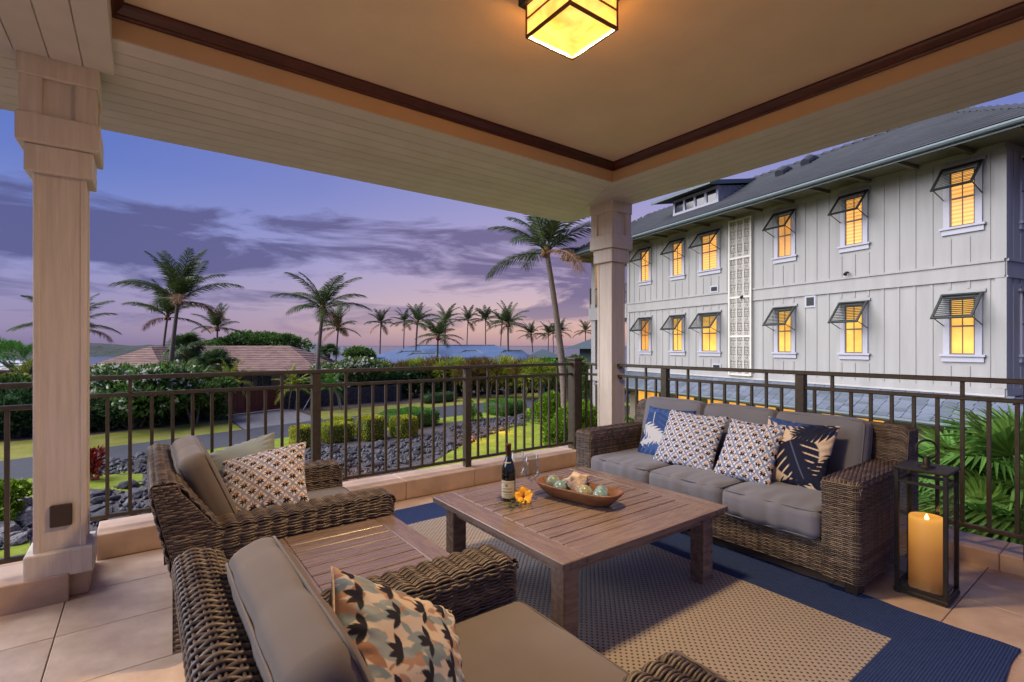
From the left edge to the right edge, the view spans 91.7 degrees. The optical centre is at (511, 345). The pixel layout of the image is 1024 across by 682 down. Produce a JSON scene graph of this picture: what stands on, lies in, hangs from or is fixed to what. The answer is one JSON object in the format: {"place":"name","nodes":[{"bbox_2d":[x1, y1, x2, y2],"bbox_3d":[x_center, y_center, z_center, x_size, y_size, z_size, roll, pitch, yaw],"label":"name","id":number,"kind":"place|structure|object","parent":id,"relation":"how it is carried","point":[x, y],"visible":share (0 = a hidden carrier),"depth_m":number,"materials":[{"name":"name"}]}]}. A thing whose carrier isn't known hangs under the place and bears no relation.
{"place":"outdoors","nodes":[
{"label":"outdoors","id":0,"kind":"place"},
{"bbox_2d":[10,474,141,497],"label":"lawn","id":1,"kind":"structure","parent":0,"point":[114,480],"depth_m":16.08,"materials":[{"name":"green plant"}]},
{"bbox_2d":[90,444,104,479],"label":"shrub","id":2,"kind":"object","parent":1,"relation":"on","point":[96,461],"visible":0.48,"depth_m":16.22,"materials":[{"name":"red plant"}]},
{"bbox_2d":[1,343,184,355],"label":"headland","id":3,"kind":"structure","parent":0,"point":[99,349],"depth_m":446.96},
{"bbox_2d":[0,420,241,460],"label":"verge lawn","id":4,"kind":"structure","parent":0,"point":[21,449],"depth_m":24.07,"materials":[{"name":"green plant"}]},
{"bbox_2d":[7,293,121,357],"bbox_3d":[-20.571,0.794,23.026,4.053,7.271,3.860,0,0,-37],"label":"palm tree","id":5,"kind":"object","parent":4,"relation":"on","point":[30,298],"visible":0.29,"depth_m":23.42,"materials":[{"name":"green plant"}]},
{"bbox_2d":[227,409,310,428],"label":"driveway","id":6,"kind":"structure","parent":0,"point":[257,419],"depth_m":30.01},
{"bbox_2d":[224,389,279,415],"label":"gate","id":7,"kind":"structure","parent":6,"relation":"on","point":[239,401],"depth_m":32.76,"materials":[{"name":"red wood"}]},
{"bbox_2d":[0,414,537,549],"bbox_3d":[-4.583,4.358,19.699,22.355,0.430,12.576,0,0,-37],"label":"lava rubble","id":8,"kind":"object","parent":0,"point":[144,495],"visible":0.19,"depth_m":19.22,"materials":[{"name":"stone"}]},
{"bbox_2d":[0,477,32,522],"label":"shrub","id":9,"kind":"object","parent":8,"relation":"on","point":[17,506],"visible":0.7,"depth_m":12.30,"materials":[{"name":"green plant"}]},
{"bbox_2d":[288,424,310,446],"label":"hedge","id":10,"kind":"object","parent":8,"relation":"on","point":[305,432],"visible":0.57,"depth_m":21.51,"materials":[{"name":"green plant"}]},
{"bbox_2d":[321,419,354,443],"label":"hedge","id":11,"kind":"object","parent":8,"relation":"on","point":[338,430],"visible":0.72,"depth_m":22.58,"materials":[{"name":"green plant"}]},
{"bbox_2d":[355,414,387,440],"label":"hedge","id":12,"kind":"object","parent":8,"relation":"on","point":[366,427],"visible":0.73,"depth_m":23.07,"materials":[{"name":"green plant"}]},
{"bbox_2d":[388,414,419,438],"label":"hedge","id":13,"kind":"object","parent":8,"relation":"on","point":[404,425],"visible":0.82,"depth_m":23.74,"materials":[{"name":"green plant"}]},
{"bbox_2d":[0,346,626,384],"bbox_3d":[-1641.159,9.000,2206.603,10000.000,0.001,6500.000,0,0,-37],"label":"sea","id":14,"kind":"structure","parent":0,"point":[384,349],"depth_m":941.43,"materials":[{"name":"blue liquid"}]},
{"bbox_2d":[0,394,629,479],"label":"road","id":15,"kind":"structure","parent":0,"point":[21,467],"depth_m":22.79,"materials":[{"name":"asphalt"}]},
{"bbox_2d":[15,403,629,487],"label":"verge lawn","id":16,"kind":"structure","parent":0,"point":[286,441],"depth_m":23.55,"materials":[{"name":"green plant"}]},
{"bbox_2d":[380,406,439,425],"bbox_3d":[-5.621,3.904,27.444,2.476,0.988,3.146,0,0,44],"label":"hedge","id":17,"kind":"object","parent":16,"relation":"on","point":[416,410],"visible":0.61,"depth_m":26.96,"materials":[{"name":"green plant"}]},
{"bbox_2d":[483,398,527,415],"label":"hedge","id":18,"kind":"object","parent":16,"relation":"on","point":[492,406],"visible":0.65,"depth_m":31.31,"materials":[{"name":"green plant"}]},
{"bbox_2d":[90,385,629,470],"bbox_3d":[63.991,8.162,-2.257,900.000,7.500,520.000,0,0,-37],"label":"ground","id":19,"kind":"structure","parent":0,"point":[350,386],"depth_m":32.35,"materials":[{"name":"soil"}]},
{"bbox_2d":[0,337,32,375],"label":"tree","id":20,"kind":"object","parent":19,"relation":"on","point":[6,346],"visible":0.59,"depth_m":33.63,"materials":[{"name":"green plant"}]},
{"bbox_2d":[0,416,225,441],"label":"mulch bed","id":21,"kind":"object","parent":19,"relation":"on","point":[123,429],"visible":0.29,"depth_m":26.41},
{"bbox_2d":[0,371,32,396],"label":"plumeria","id":22,"kind":"object","parent":21,"relation":"on","point":[14,377],"visible":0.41,"depth_m":25.32,"materials":[{"name":"green plant"}]},
{"bbox_2d":[0,381,32,438],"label":"shrub","id":23,"kind":"object","parent":21,"relation":"on","point":[8,398],"visible":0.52,"depth_m":23.60,"materials":[{"name":"green plant"}]},
{"bbox_2d":[0,397,32,439],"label":"shrub","id":24,"kind":"object","parent":21,"relation":"on","point":[20,427],"visible":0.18,"depth_m":23.81,"materials":[{"name":"green plant"}]},
{"bbox_2d":[90,391,149,431],"bbox_3d":[-20.990,3.512,25.841,3.862,2.350,2.827,0,0,-15],"label":"shrub","id":25,"kind":"object","parent":21,"relation":"on","point":[94,410],"visible":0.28,"depth_m":25.48,"materials":[{"name":"green plant"}]},
{"bbox_2d":[90,398,177,430],"bbox_3d":[-20.647,3.539,26.850,4.677,2.286,2.735,0,0,-37],"label":"shrub","id":26,"kind":"object","parent":21,"relation":"on","point":[93,400],"visible":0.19,"depth_m":26.22,"materials":[{"name":"green plant"}]},
{"bbox_2d":[90,359,207,427],"bbox_3d":[-19.929,2.584,26.825,6.434,3.700,5.324,0,0,-37],"label":"plumeria","id":27,"kind":"object","parent":21,"relation":"on","point":[145,385],"visible":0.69,"depth_m":26.13,"materials":[{"name":"green plant"}]},
{"bbox_2d":[170,369,238,422],"bbox_3d":[-17.536,2.817,28.685,3.221,3.221,4.078,0,0,-10],"label":"plumeria","id":28,"kind":"object","parent":21,"relation":"on","point":[213,382],"visible":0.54,"depth_m":27.80,"materials":[{"name":"green plant"}]},
{"bbox_2d":[186,395,234,418],"bbox_3d":[-18.205,3.699,29.730,2.971,1.899,1.605,0,0,-37],"label":"shrub","id":29,"kind":"object","parent":21,"relation":"on","point":[220,408],"visible":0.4,"depth_m":29.71,"materials":[{"name":"green plant"}]},
{"bbox_2d":[121,279,209,346],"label":"palm tree","id":30,"kind":"object","parent":19,"relation":"on","point":[170,309],"visible":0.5,"depth_m":41.87,"materials":[{"name":"green plant"}]},
{"bbox_2d":[108,247,245,362],"bbox_3d":[-22.052,-1.021,32.952,7.590,10.914,6.733,0,0,2],"label":"palm tree","id":31,"kind":"object","parent":19,"relation":"on","point":[180,288],"visible":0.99,"depth_m":32.83,"materials":[{"name":"green plant"}]},
{"bbox_2d":[160,330,206,366],"bbox_3d":[-23.628,1.630,35.824,3.117,5.571,3.022,0,0,-37],"label":"fan palm","id":32,"kind":"object","parent":19,"relation":"on","point":[189,340],"visible":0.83,"depth_m":35.65,"materials":[{"name":"green plant"}]},
{"bbox_2d":[91,346,339,392],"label":"house","id":33,"kind":"structure","parent":19,"relation":"on","point":[267,358],"depth_m":39.79,"materials":[{"name":"brown"}]},
{"bbox_2d":[189,346,243,377],"bbox_3d":[-20.480,2.200,34.381,3.491,4.435,3.303,0,0,-37],"label":"bush","id":34,"kind":"object","parent":19,"relation":"on","point":[209,359],"visible":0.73,"depth_m":34.19,"materials":[{"name":"green plant"}]},
{"bbox_2d":[191,303,248,337],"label":"palm tree","id":35,"kind":"object","parent":19,"relation":"on","point":[216,320],"visible":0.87,"depth_m":55.65,"materials":[{"name":"green plant"}]},
{"bbox_2d":[206,329,314,351],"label":"tree","id":36,"kind":"object","parent":19,"relation":"on","point":[261,338],"visible":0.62,"depth_m":57.91,"materials":[{"name":"green plant"}]},
{"bbox_2d":[315,303,359,359],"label":"palm tree","id":37,"kind":"object","parent":19,"relation":"on","point":[337,311],"visible":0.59,"depth_m":47.92,"materials":[{"name":"green plant"}]},
{"bbox_2d":[342,344,376,358],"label":"tree","id":38,"kind":"object","parent":19,"relation":"on","point":[354,350],"visible":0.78,"depth_m":51.15,"materials":[{"name":"green plant"}]},
{"bbox_2d":[397,303,435,349],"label":"palm tree","id":39,"kind":"object","parent":19,"relation":"on","point":[416,314],"visible":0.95,"depth_m":56.87,"materials":[{"name":"green plant"}]},
{"bbox_2d":[414,313,463,374],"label":"palm tree","id":40,"kind":"object","parent":19,"relation":"on","point":[441,330],"visible":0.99,"depth_m":49.74,"materials":[{"name":"green plant"}]},
{"bbox_2d":[376,344,538,385],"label":"house","id":41,"kind":"structure","parent":19,"relation":"on","point":[472,351],"depth_m":56.04,"materials":[{"name":"blue metal"}]},
{"bbox_2d":[475,355,501,397],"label":"areca clump","id":42,"kind":"object","parent":19,"relation":"on","point":[485,361],"visible":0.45,"depth_m":41.23,"materials":[{"name":"green plant"}]},
{"bbox_2d":[485,300,528,350],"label":"palm tree","id":43,"kind":"object","parent":19,"relation":"on","point":[506,316],"visible":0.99,"depth_m":55.89,"materials":[{"name":"green plant"}]},
{"bbox_2d":[516,357,559,399],"bbox_3d":[2.261,2.586,40.019,3.247,3.676,4.098,0,0,41],"label":"areca clump","id":44,"kind":"object","parent":19,"relation":"on","point":[542,370],"visible":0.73,"depth_m":39.50,"materials":[{"name":"green plant"}]},
{"bbox_2d":[560,103,1023,460],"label":"house","id":45,"kind":"structure","parent":19,"relation":"on","point":[899,250],"depth_m":14.16,"materials":[{"name":"wood"}]},
{"bbox_2d":[637,315,652,354],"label":"window","id":46,"kind":"structure","parent":45,"relation":"in","point":[644,338],"depth_m":22.22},
{"bbox_2d":[637,245,652,285],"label":"window","id":47,"kind":"structure","parent":45,"relation":"in","point":[644,267],"depth_m":22.22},
{"bbox_2d":[668,312,685,354],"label":"window","id":48,"kind":"structure","parent":45,"relation":"in","point":[677,338],"depth_m":20.41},
{"bbox_2d":[668,236,685,280],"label":"window","id":49,"kind":"structure","parent":45,"relation":"in","point":[677,262],"depth_m":20.41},
{"bbox_2d":[697,310,721,355],"bbox_3d":[7.507,-0.475,18.932,0.084,1.730,1.130,0,0,-26],"label":"window","id":50,"kind":"structure","parent":45,"relation":"in","point":[709,338],"depth_m":18.91,"materials":[{"name":"glass"}]},
{"bbox_2d":[697,226,721,275],"bbox_3d":[7.507,-3.580,18.932,0.084,1.720,1.130,0,0,-26],"label":"window","id":51,"kind":"structure","parent":45,"relation":"in","point":[709,255],"depth_m":18.91,"materials":[{"name":"glass"}]},
{"bbox_2d":[771,304,797,357],"bbox_3d":[8.847,-0.475,16.147,0.084,1.730,0.870,0,0,-26],"label":"window","id":52,"kind":"structure","parent":45,"relation":"in","point":[784,336],"depth_m":16.13,"materials":[{"name":"glass"}]},
{"bbox_2d":[771,206,797,263],"bbox_3d":[8.847,-3.580,16.147,0.084,1.720,0.870,0,0,-26],"label":"window","id":53,"kind":"structure","parent":45,"relation":"in","point":[784,238],"depth_m":16.15,"materials":[{"name":"glass"}]},
{"bbox_2d":[837,298,870,359],"bbox_3d":[9.771,-0.475,14.219,0.084,1.730,0.880,0,0,-26],"label":"window","id":54,"kind":"structure","parent":45,"relation":"in","point":[853,335],"depth_m":14.21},
{"bbox_2d":[837,186,870,252],"bbox_3d":[9.771,-3.580,14.219,0.084,1.720,0.880,0,0,-26],"label":"window","id":55,"kind":"structure","parent":45,"relation":"in","point":[853,224],"depth_m":14.23,"materials":[{"name":"glass"}]},
{"bbox_2d":[939,288,986,361],"bbox_3d":[10.849,-0.475,11.983,0.084,1.730,0.890,0,0,-26],"label":"window","id":56,"kind":"structure","parent":45,"relation":"in","point":[960,335],"depth_m":11.98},
{"bbox_2d":[939,155,986,235],"bbox_3d":[10.849,-3.580,11.983,0.084,1.720,0.890,0,0,-26],"label":"window","id":57,"kind":"structure","parent":45,"relation":"in","point":[962,204],"depth_m":11.98,"materials":[{"name":"glass"}]},
{"bbox_2d":[1019,288,1023,362],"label":"window","id":58,"kind":"structure","parent":45,"relation":"in","point":[1021,357],"depth_m":11.59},
{"bbox_2d":[1019,155,1023,229],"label":"window","id":59,"kind":"structure","parent":45,"relation":"in","point":[1021,223],"depth_m":11.59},
{"bbox_2d":[910,422,1013,531],"bbox_3d":[6.345,2.742,6.866,1.948,3.322,1.868,0,0,-2],"label":"fan palm","id":60,"kind":"object","parent":19,"relation":"on","point":[945,441],"visible":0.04,"depth_m":7.01,"materials":[{"name":"green plant"}]},
{"bbox_2d":[918,401,1022,542],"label":"fan palm","id":61,"kind":"object","parent":19,"relation":"on","point":[1003,435],"visible":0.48,"depth_m":6.27,"materials":[{"name":"green plant"}]},
{"bbox_2d":[918,467,1022,544],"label":"fan palm","id":62,"kind":"object","parent":19,"relation":"on","point":[979,486],"visible":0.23,"depth_m":5.95,"materials":[{"name":"green plant"}]},
{"bbox_2d":[940,453,1022,544],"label":"fan palm","id":63,"kind":"object","parent":19,"relation":"on","point":[999,519],"visible":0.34,"depth_m":5.81,"materials":[{"name":"green plant"}]},
{"bbox_2d":[321,393,537,419],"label":"verge lawn","id":64,"kind":"structure","parent":0,"point":[352,412],"depth_m":35.95,"materials":[{"name":"green plant"}]},
{"bbox_2d":[451,356,483,397],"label":"areca clump","id":65,"kind":"object","parent":64,"relation":"on","point":[470,361],"visible":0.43,"depth_m":41.47,"materials":[{"name":"green plant"}]},
{"bbox_2d":[489,353,527,397],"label":"areca clump","id":66,"kind":"object","parent":64,"relation":"on","point":[504,360],"visible":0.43,"depth_m":41.51,"materials":[{"name":"green plant"}]},
{"bbox_2d":[300,386,559,412],"bbox_3d":[-8.034,4.398,46.493,26.453,0.001,13.965,0,0,-41],"label":"mulch bed","id":67,"kind":"object","parent":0,"point":[415,399],"visible":0.29,"depth_m":38.50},
{"bbox_2d":[271,271,372,410],"bbox_3d":[-12.991,-0.337,34.118,6.529,9.534,5.993,0,0,-37],"label":"palm tree","id":68,"kind":"object","parent":67,"relation":"on","point":[324,298],"visible":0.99,"depth_m":33.86,"materials":[{"name":"green plant"}]},
{"bbox_2d":[284,385,401,408],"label":"wall","id":69,"kind":"structure","parent":67,"relation":"on","point":[352,396],"depth_m":37.36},
{"bbox_2d":[309,354,390,383],"bbox_3d":[-12.499,2.552,39.633,6.925,3.786,5.144,0,0,-37],"label":"plumeria","id":70,"kind":"object","parent":67,"relation":"on","point":[356,361],"visible":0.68,"depth_m":38.39,"materials":[{"name":"green plant"}]},
{"bbox_2d":[403,364,438,397],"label":"shrub","id":71,"kind":"object","parent":67,"relation":"on","point":[414,375],"visible":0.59,"depth_m":42.16,"materials":[{"name":"green plant"}]},
{"bbox_2d":[430,355,467,391],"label":"areca clump","id":72,"kind":"object","parent":67,"relation":"on","point":[456,361],"visible":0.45,"depth_m":42.45,"materials":[{"name":"green plant"}]},
{"bbox_2d":[0,466,1023,681],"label":"deck floor","id":73,"kind":"structure","parent":0,"point":[114,624],"depth_m":2.73,"materials":[{"name":"tile"}]},
{"bbox_2d":[0,563,69,616],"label":"stone curb","id":74,"kind":"structure","parent":73,"relation":"on","point":[18,594],"depth_m":2.84,"materials":[{"name":"stone"}]},
{"bbox_2d":[0,382,32,564],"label":"railing","id":75,"kind":"object","parent":74,"relation":"on","point":[7,558],"visible":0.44,"depth_m":2.88,"materials":[{"name":"brown metal"}]},
{"bbox_2d":[14,50,103,595],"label":"column","id":76,"kind":"structure","parent":73,"relation":"on","point":[57,125],"depth_m":2.93,"materials":[{"name":"paint"}]},
{"bbox_2d":[0,0,114,74],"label":"ceiling beam","id":77,"kind":"structure","parent":76,"relation":"on","point":[77,32],"depth_m":2.61,"materials":[{"name":"paint"}]},
{"bbox_2d":[146,435,395,654],"bbox_3d":[-1.520,1.029,3.094,1.212,0.942,1.216,0,0,-37],"label":"armchair","id":78,"kind":"object","parent":73,"relation":"on","point":[192,504],"visible":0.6,"depth_m":2.58,"materials":[{"name":"wicker"}]},
{"bbox_2d":[210,432,274,478],"bbox_3d":[-1.702,0.754,3.150,0.467,0.337,0.331,0,0,-22],"label":"pillow","id":79,"kind":"object","parent":78,"relation":"on","point":[263,443],"visible":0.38,"depth_m":3.17,"materials":[{"name":"beige fabric"}]},
{"bbox_2d":[222,442,308,510],"bbox_3d":[-1.460,0.808,2.930,0.540,0.392,0.387,0,0,-17],"label":"pillow","id":80,"kind":"object","parent":78,"relation":"on","point":[267,478],"visible":0.78,"depth_m":2.87,"materials":[{"name":"fabric"}]},
{"bbox_2d":[96,445,577,560],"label":"stone curb","id":81,"kind":"structure","parent":73,"relation":"on","point":[117,537],"depth_m":5.00,"materials":[{"name":"stone"}]},
{"bbox_2d":[90,363,572,520],"bbox_3d":[-1.128,0.771,4.994,4.849,1.108,0.072,0,0,-37],"label":"railing","id":82,"kind":"object","parent":81,"relation":"on","point":[315,385],"visible":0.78,"depth_m":4.74,"materials":[{"name":"brown metal"}]},
{"bbox_2d":[567,358,582,448],"bbox_3d":[0.818,0.740,6.441,0.160,1.169,0.160,0,0,-37],"label":"railing post","id":83,"kind":"object","parent":81,"relation":"on","point":[575,400],"visible":0.94,"depth_m":6.39,"materials":[{"name":"brown metal"}]},
{"bbox_2d":[582,362,596,427],"bbox_3d":[1.029,0.739,6.305,0.058,1.043,0.350,0,0,-37],"label":"railing","id":84,"kind":"object","parent":83,"relation":"attached to","point":[591,374],"visible":0.41,"depth_m":6.33,"materials":[{"name":"brown metal"}]},
{"bbox_2d":[278,515,449,593],"bbox_3d":[-0.732,1.250,2.384,0.710,0.500,0.870,0,0,-37],"label":"side table","id":85,"kind":"object","parent":73,"relation":"on","point":[380,546],"visible":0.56,"depth_m":2.44,"materials":[{"name":"wood"}]},
{"bbox_2d":[171,535,731,681],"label":"armchair","id":86,"kind":"object","parent":73,"relation":"on","point":[260,610],"visible":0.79,"depth_m":1.35,"materials":[{"name":"wicker"}]},
{"bbox_2d":[329,566,464,681],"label":"pillow","id":87,"kind":"object","parent":86,"relation":"on","point":[397,636],"visible":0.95,"depth_m":1.25,"materials":[{"name":"fabric"}]},
{"bbox_2d":[394,502,1020,681],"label":"rug","id":88,"kind":"object","parent":73,"relation":"on","point":[741,617],"visible":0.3,"depth_m":2.67,"materials":[{"name":"fabric"}]},
{"bbox_2d":[433,466,727,637],"bbox_3d":[0.416,1.255,3.232,1.405,0.490,1.290,0,0,-37],"label":"coffee table","id":89,"kind":"object","parent":88,"relation":"on","point":[565,541],"visible":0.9,"depth_m":2.95,"materials":[{"name":"wood"}]},
{"bbox_2d":[502,443,515,501],"bbox_3d":[-0.022,0.826,3.257,0.093,0.369,0.093,0,0,-37],"label":"wine bottle","id":90,"kind":"object","parent":89,"relation":"on","point":[508,480],"visible":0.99,"depth_m":3.22,"materials":[{"name":"black glass"}]},
{"bbox_2d":[535,476,623,506],"bbox_3d":[0.431,0.961,3.252,0.624,0.098,0.252,0,0,39],"label":"wooden bowl","id":91,"kind":"object","parent":89,"relation":"on","point":[614,495],"visible":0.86,"depth_m":3.16,"materials":[{"name":"brown wood"}]},
{"bbox_2d":[564,471,591,491],"bbox_3d":[0.438,0.915,3.295,0.182,0.145,0.149,0,0,-37],"label":"conch shell","id":92,"kind":"object","parent":91,"relation":"in","point":[574,480],"visible":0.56,"depth_m":3.25},
{"bbox_2d":[575,396,918,594],"bbox_3d":[1.755,1.008,4.184,1.147,0.985,2.403,0,0,-37],"label":"sofa","id":93,"kind":"object","parent":73,"relation":"on","point":[839,525],"visible":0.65,"depth_m":3.46,"materials":[{"name":"wicker"}]},
{"bbox_2d":[638,406,696,454],"bbox_3d":[1.426,0.815,4.616,0.257,0.458,0.519,0,0,-37],"label":"pillow","id":94,"kind":"object","parent":93,"relation":"on","point":[655,424],"visible":0.53,"depth_m":4.65,"materials":[{"name":"fabric"}]},
{"bbox_2d":[653,409,728,469],"bbox_3d":[1.541,0.816,4.311,0.322,0.455,0.569,0,0,-37],"label":"pillow","id":95,"kind":"object","parent":93,"relation":"on","point":[690,440],"visible":0.99,"depth_m":4.23,"materials":[{"name":"fabric"}]},
{"bbox_2d":[713,418,785,483],"bbox_3d":[1.848,0.821,3.873,0.313,0.433,0.456,0,0,-37],"label":"pillow","id":96,"kind":"object","parent":93,"relation":"on","point":[749,451],"visible":1,"depth_m":3.80,"materials":[{"name":"fabric"}]},
{"bbox_2d":[768,416,839,490],"bbox_3d":[2.109,0.801,3.700,0.258,0.479,0.521,0,0,-37],"label":"pillow","id":97,"kind":"object","parent":93,"relation":"on","point":[804,453],"visible":0.73,"depth_m":3.60,"materials":[{"name":"fabric"}]},
{"bbox_2d":[892,439,960,607],"bbox_3d":[2.512,1.033,3.011,0.268,0.933,0.268,0,0,-37],"label":"lantern","id":98,"kind":"object","parent":73,"relation":"on","point":[949,596],"visible":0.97,"depth_m":2.98,"materials":[{"name":"black metal"}]},
{"bbox_2d":[908,512,942,594],"bbox_3d":[2.510,1.242,3.007,0.174,0.454,0.174,0,0,-37],"label":"candle","id":99,"kind":"object","parent":98,"relation":"on","point":[925,551],"visible":0.9,"depth_m":2.95,"materials":[{"name":"brown wax"}]},
{"bbox_2d":[949,529,1023,576],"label":"stone curb","id":100,"kind":"structure","parent":73,"relation":"on","point":[1000,555],"depth_m":3.41,"materials":[{"name":"stone"}]},
{"bbox_2d":[590,200,632,425],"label":"column","id":101,"kind":"structure","parent":100,"relation":"on","point":[611,242],"depth_m":5.98,"materials":[{"name":"paint"}]},
{"bbox_2d":[0,17,612,222],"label":"ceiling beam","id":102,"kind":"structure","parent":101,"relation":"on","point":[151,93],"depth_m":4.04,"materials":[{"name":"paint"}]},
{"bbox_2d":[568,20,1023,222],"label":"ceiling beam","id":103,"kind":"structure","parent":101,"relation":"on","point":[991,75],"depth_m":3.80,"materials":[{"name":"paint"}]},
{"bbox_2d":[617,364,1023,560],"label":"railing","id":104,"kind":"object","parent":100,"relation":"on","point":[800,387],"visible":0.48,"depth_m":3.69,"materials":[{"name":"brown metal"}]},
{"bbox_2d":[0,91,1023,346],"label":"sky","id":105,"kind":"structure","parent":0,"point":[256,222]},
{"bbox_2d":[416,415,629,469],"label":"lawn","id":106,"kind":"structure","parent":0,"point":[482,446],"depth_m":22.33,"materials":[{"name":"green plant"}]},
{"bbox_2d":[482,214,590,429],"bbox_3d":[1.684,-2.073,25.673,6.952,13.013,7.570,0,0,-37],"label":"palm tree","id":107,"kind":"object","parent":106,"relation":"on","point":[550,228],"visible":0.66,"depth_m":25.29,"materials":[{"name":"green plant"}]},
{"bbox_2d":[526,389,560,423],"bbox_3d":[2.145,3.465,28.028,2.753,2.169,2.740,0,0,-37],"label":"shrub","id":108,"kind":"object","parent":106,"relation":"on","point":[545,406],"visible":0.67,"depth_m":27.14,"materials":[{"name":"green plant"}]},
{"bbox_2d":[542,406,584,447],"bbox_3d":[2.363,3.549,22.481,2.356,1.956,2.930,0,0,-1],"label":"shrub","id":109,"kind":"object","parent":106,"relation":"on","point":[553,428],"visible":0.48,"depth_m":21.39,"materials":[{"name":"green plant"}]},
{"bbox_2d":[110,0,1023,181],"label":"ceiling","id":110,"kind":"structure","parent":0,"point":[647,80],"depth_m":3.25,"materials":[{"name":"paint"}]},
{"bbox_2d":[518,0,618,59],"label":"ceiling light","id":111,"kind":"object","parent":110,"relation":"attached to","point":[571,29],"visible":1,"depth_m":2.62,"materials":[{"name":"glass"}]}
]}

